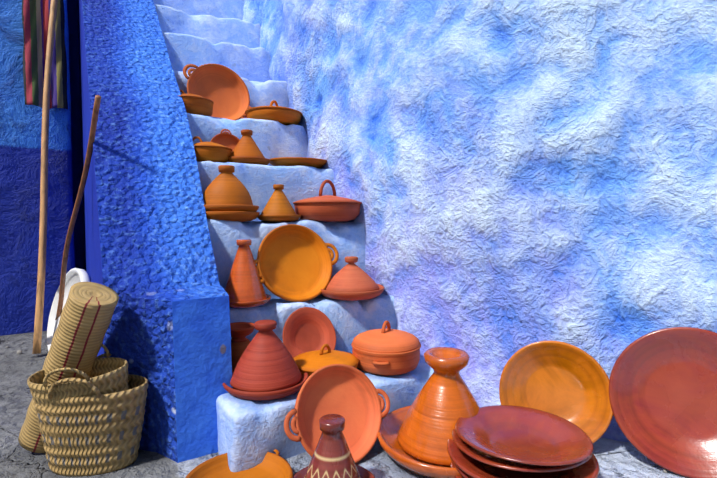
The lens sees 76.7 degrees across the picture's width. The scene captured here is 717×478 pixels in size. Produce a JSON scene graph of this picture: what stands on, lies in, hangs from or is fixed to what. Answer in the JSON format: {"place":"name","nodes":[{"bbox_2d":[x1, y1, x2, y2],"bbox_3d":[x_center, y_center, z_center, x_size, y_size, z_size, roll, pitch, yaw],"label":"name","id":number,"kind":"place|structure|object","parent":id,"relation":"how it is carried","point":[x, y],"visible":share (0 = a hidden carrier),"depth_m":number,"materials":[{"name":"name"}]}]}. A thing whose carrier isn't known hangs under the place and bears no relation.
{"place":"outdoors","nodes":[
{"label":"outdoors","id":0,"kind":"place"},
{"bbox_2d":[0,331,687,477],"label":"ground","id":1,"kind":"structure","parent":0,"point":[617,459],"depth_m":0.97,"materials":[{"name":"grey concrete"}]},
{"bbox_2d":[0,0,74,335],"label":"wall","id":2,"kind":"structure","parent":1,"relation":"on","point":[20,146],"depth_m":2.00,"materials":[{"name":"blue paint"}]},
{"bbox_2d":[22,0,67,108],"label":"hanging rug","id":3,"kind":"object","parent":2,"relation":"attached to","point":[35,17],"visible":0.88,"depth_m":1.99,"materials":[{"name":"multicoloured fabric"}]},
{"bbox_2d":[67,0,84,269],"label":"wall","id":4,"kind":"structure","parent":2,"relation":"attached to","point":[74,69],"depth_m":2.34,"materials":[{"name":"blue paint"}]},
{"bbox_2d":[32,0,57,353],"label":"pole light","id":5,"kind":"object","parent":1,"relation":"on","point":[38,324],"visible":1,"depth_m":1.76,"materials":[{"name":"wood"}]},
{"bbox_2d":[18,282,118,452],"bbox_3d":[-0.620,0.277,0.967,0.092,0.381,0.089,17,16,-35],"label":"rolled mat","id":6,"kind":"object","parent":1,"relation":"on","point":[84,323],"visible":0.6,"depth_m":0.92,"materials":[{"name":"beige wicker"}]},
{"bbox_2d":[47,268,89,351],"bbox_3d":[-1.071,0.271,1.670,0.330,0.330,0.030,2,-11,43],"label":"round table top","id":7,"kind":"object","parent":1,"relation":"on","point":[74,275],"visible":0.25,"depth_m":1.73,"materials":[{"name":"white paint"}]},
{"bbox_2d":[55,95,100,319],"bbox_3d":[-0.958,0.029,1.500,0.029,0.824,0.888,-2,3,-41],"label":"dark pole","id":8,"kind":"object","parent":1,"relation":"on","point":[95,114],"visible":0.83,"depth_m":1.36,"materials":[{"name":"wood"}]},
{"bbox_2d":[32,353,147,476],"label":"basket","id":9,"kind":"object","parent":1,"relation":"on","point":[98,433],"visible":0.88,"depth_m":0.89,"materials":[{"name":"wicker"}]},
{"bbox_2d":[27,344,128,406],"bbox_3d":[-0.563,0.320,0.928,0.183,0.182,0.139,-6,11,-10],"label":"basket","id":10,"kind":"object","parent":9,"relation":"in","point":[108,374],"visible":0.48,"depth_m":0.89,"materials":[{"name":"wicker"}]},
{"bbox_2d":[78,0,232,462],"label":"stair side wall","id":11,"kind":"structure","parent":1,"relation":"on","point":[149,258],"depth_m":1.15,"materials":[{"name":"paint"}]},
{"bbox_2d":[185,449,292,477],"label":"pan","id":12,"kind":"object","parent":1,"relation":"on","point":[273,465],"visible":0.83,"depth_m":0.90,"materials":[{"name":"ceramic"}]},
{"bbox_2d":[229,294,396,352],"bbox_3d":[-0.188,0.314,1.354,0.614,0.294,0.323,-2,3,-32],"label":"stair step","id":13,"kind":"object","parent":1,"relation":"on","point":[350,320],"visible":0.17,"depth_m":1.29,"materials":[{"name":"paint"}]},
{"bbox_2d":[225,239,270,307],"bbox_3d":[-0.308,0.090,1.225,0.142,0.177,0.142,-2,3,-32],"label":"tagine","id":14,"kind":"object","parent":13,"relation":"on","point":[244,287],"visible":0.81,"depth_m":1.19,"materials":[{"name":"orange ceramic"}]},
{"bbox_2d":[207,219,365,297],"bbox_3d":[-0.267,0.114,1.472,0.604,0.358,0.345,-2,3,-32],"label":"stair step","id":15,"kind":"object","parent":13,"relation":"on","point":[345,238],"visible":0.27,"depth_m":1.32,"materials":[{"name":"blue paint"}]},
{"bbox_2d":[203,165,259,221],"bbox_3d":[-0.387,-0.133,1.336,0.189,0.164,0.190,-2,3,-32],"label":"tagine","id":16,"kind":"object","parent":15,"relation":"on","point":[226,196],"visible":0.81,"depth_m":1.28,"materials":[{"name":"ceramic"}]},
{"bbox_2d":[197,161,333,220],"bbox_3d":[-0.361,-0.096,1.617,0.608,0.319,0.356,-2,3,-32],"label":"stair step","id":17,"kind":"object","parent":15,"relation":"on","point":[258,181],"visible":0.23,"depth_m":1.48,"materials":[{"name":"paint"}]},
{"bbox_2d":[192,136,231,162],"bbox_3d":[-0.488,-0.287,1.473,0.151,0.092,0.153,-2,3,-32],"label":"clay pot","id":18,"kind":"object","parent":17,"relation":"on","point":[211,151],"visible":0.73,"depth_m":1.42,"materials":[{"name":"ceramic"}]},
{"bbox_2d":[210,129,239,150],"bbox_3d":[-0.457,-0.314,1.577,0.127,0.142,0.020,-2,-13,-32],"label":"clay dish","id":19,"kind":"object","parent":17,"relation":"on","point":[227,139],"visible":0.44,"depth_m":1.59,"materials":[{"name":"ceramic"}]},
{"bbox_2d":[187,113,307,165],"bbox_3d":[-0.486,-0.292,1.798,0.609,0.325,0.370,-2,3,-32],"label":"stair step","id":20,"kind":"object","parent":17,"relation":"on","point":[273,139],"visible":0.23,"depth_m":1.67,"materials":[{"name":"paint"}]},
{"bbox_2d":[178,90,213,115],"bbox_3d":[-0.602,-0.486,1.628,0.156,0.098,0.158,-2,3,-32],"label":"clay pot","id":21,"kind":"object","parent":20,"relation":"on","point":[197,104],"visible":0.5,"depth_m":1.57,"materials":[{"name":"ceramic"}]},
{"bbox_2d":[183,64,251,120],"bbox_3d":[-0.541,-0.558,1.755,0.301,0.242,0.038,35,-28,-20],"label":"clay dish","id":22,"kind":"object","parent":20,"relation":"on","point":[224,89],"visible":0.67,"depth_m":1.77,"materials":[{"name":"ceramic"}]},
{"bbox_2d":[173,70,288,117],"bbox_3d":[-0.591,-0.499,1.953,0.611,0.348,0.363,-2,3,-32],"label":"stair step","id":23,"kind":"object","parent":20,"relation":"on","point":[266,93],"visible":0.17,"depth_m":1.89,"materials":[{"name":"blue paint"}]},
{"bbox_2d":[162,32,270,81],"bbox_3d":[-0.684,-0.707,2.098,0.609,0.330,0.378,-2,3,-32],"label":"stair step","id":24,"kind":"object","parent":23,"relation":"on","point":[243,61],"visible":0.25,"depth_m":1.97,"materials":[{"name":"blue paint"}]},
{"bbox_2d":[154,4,260,47],"bbox_3d":[-0.779,-0.905,2.235,0.606,0.320,0.397,-2,3,-32],"label":"stair step","id":25,"kind":"object","parent":24,"relation":"on","point":[212,29],"visible":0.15,"depth_m":2.11,"materials":[{"name":"blue paint"}]},
{"bbox_2d":[153,0,243,19],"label":"stair step","id":26,"kind":"object","parent":25,"relation":"on","point":[225,8],"visible":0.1,"depth_m":2.28,"materials":[{"name":"blue paint"}]},
{"bbox_2d":[245,100,302,124],"bbox_3d":[-0.331,-0.493,1.779,0.224,0.100,0.221,-2,3,-32],"label":"lidded dish","id":27,"kind":"object","parent":20,"relation":"on","point":[285,115],"visible":0.73,"depth_m":1.70,"materials":[{"name":"ceramic"}]},
{"bbox_2d":[228,129,269,164],"bbox_3d":[-0.373,-0.303,1.517,0.151,0.119,0.152,-2,3,-32],"label":"tagine","id":28,"kind":"object","parent":17,"relation":"on","point":[246,150],"visible":0.77,"depth_m":1.48,"materials":[{"name":"orange ceramic"}]},
{"bbox_2d":[269,157,326,167],"bbox_3d":[-0.216,-0.265,1.632,0.218,0.033,0.215,-2,3,-32],"label":"dish","id":29,"kind":"object","parent":17,"relation":"on","point":[300,161],"visible":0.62,"depth_m":1.55,"materials":[{"name":"ceramic"}]},
{"bbox_2d":[257,184,300,221],"bbox_3d":[-0.245,-0.110,1.395,0.135,0.113,0.136,-2,3,-32],"label":"tagine","id":30,"kind":"object","parent":15,"relation":"on","point":[278,207],"visible":0.98,"depth_m":1.36,"materials":[{"name":"ceramic"}]},
{"bbox_2d":[293,179,361,220],"bbox_3d":[-0.101,-0.126,1.483,0.228,0.136,0.227,-2,3,-32],"label":"casserole","id":31,"kind":"object","parent":15,"relation":"on","point":[321,207],"visible":1,"depth_m":1.40,"materials":[{"name":"ceramic"}]},
{"bbox_2d":[254,224,338,301],"bbox_3d":[-0.184,0.070,1.305,0.286,0.228,0.036,-13,-8,-34],"label":"clay dish","id":32,"kind":"object","parent":13,"relation":"on","point":[294,262],"visible":0.98,"depth_m":1.31,"materials":[{"name":"ceramic"}]},
{"bbox_2d":[321,256,384,300],"bbox_3d":[-0.021,0.113,1.354,0.200,0.120,0.199,-2,3,-32],"label":"tagine","id":33,"kind":"object","parent":13,"relation":"on","point":[351,280],"visible":0.9,"depth_m":1.30,"materials":[{"name":"ceramic"}]},
{"bbox_2d":[216,357,433,471],"bbox_3d":[-0.107,0.456,1.230,0.610,0.250,0.422,-2,3,-32],"label":"stair step","id":34,"kind":"object","parent":1,"relation":"on","point":[251,433],"visible":0.21,"depth_m":0.95,"materials":[{"name":"blue paint"}]},
{"bbox_2d":[231,339,249,370],"bbox_3d":[-0.300,0.298,1.139,0.103,0.088,0.101,-2,3,-32],"label":"upturned bowl","id":35,"kind":"object","parent":34,"relation":"on","point":[238,349],"visible":0.27,"depth_m":1.11,"materials":[{"name":"ceramic"}]},
{"bbox_2d":[230,322,254,341],"bbox_3d":[-0.299,0.235,1.137,0.082,0.037,0.082,-2,3,-32],"label":"clay pot","id":36,"kind":"object","parent":35,"relation":"on","point":[240,331],"visible":0.9,"depth_m":1.12,"materials":[{"name":"red ceramic"}]},
{"bbox_2d":[223,320,308,399],"bbox_3d":[-0.214,0.269,1.045,0.196,0.157,0.198,-2,3,-32],"label":"tagine","id":37,"kind":"object","parent":34,"relation":"on","point":[266,368],"visible":0.96,"depth_m":1.00,"materials":[{"name":"red ceramic"}]},
{"bbox_2d":[282,307,335,357],"bbox_3d":[-0.136,0.266,1.231,0.157,0.161,0.022,-22,-5,-36],"label":"leaning plate","id":38,"kind":"object","parent":34,"relation":"on","point":[306,329],"visible":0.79,"depth_m":1.24,"materials":[{"name":"ceramic"}]},
{"bbox_2d":[293,344,358,376],"bbox_3d":[-0.084,0.304,1.147,0.171,0.078,0.174,0,3,3],"label":"pot lid","id":39,"kind":"object","parent":34,"relation":"on","point":[310,362],"visible":0.71,"depth_m":1.12,"materials":[{"name":"ceramic"}]},
{"bbox_2d":[351,320,420,375],"bbox_3d":[0.074,0.278,1.203,0.186,0.124,0.186,-2,3,-32],"label":"casserole","id":40,"kind":"object","parent":34,"relation":"on","point":[388,351],"visible":0.98,"depth_m":1.14,"materials":[{"name":"ceramic"}]},
{"bbox_2d":[293,414,374,477],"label":"tagine","id":41,"kind":"object","parent":1,"relation":"on","point":[332,456],"visible":1,"depth_m":0.80,"materials":[{"name":"brown ceramic"}]},
{"bbox_2d":[284,364,389,462],"bbox_3d":[-0.044,0.374,0.969,0.256,0.206,0.033,-2,-21,-32],"label":"clay dish","id":42,"kind":"object","parent":1,"relation":"on","point":[351,396],"visible":0.83,"depth_m":0.98,"materials":[{"name":"ceramic"}]},
{"bbox_2d":[377,347,491,477],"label":"tagine","id":43,"kind":"object","parent":1,"relation":"on","point":[415,436],"visible":0.71,"depth_m":0.94,"materials":[{"name":"orange ceramic"}]},
{"bbox_2d":[243,0,716,441],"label":"wall","id":44,"kind":"structure","parent":1,"relation":"on","point":[513,176],"depth_m":1.12,"materials":[{"name":"blue paint"}]},
{"bbox_2d":[447,405,599,477],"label":"plate stack","id":45,"kind":"object","parent":1,"relation":"on","point":[508,441],"visible":1,"depth_m":0.84,"materials":[{"name":"red ceramic"}]},
{"bbox_2d":[499,341,612,442],"bbox_3d":[0.444,0.353,1.030,0.236,0.238,0.048,1,-13,21],"label":"clay plate","id":46,"kind":"object","parent":1,"relation":"on","point":[568,382],"visible":0.71,"depth_m":1.04,"materials":[{"name":"orange ceramic"}]},
{"bbox_2d":[609,327,716,477],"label":"plate","id":47,"kind":"object","parent":1,"relation":"on","point":[663,392],"visible":1,"depth_m":0.95,"materials":[{"name":"red ceramic"}]}
]}

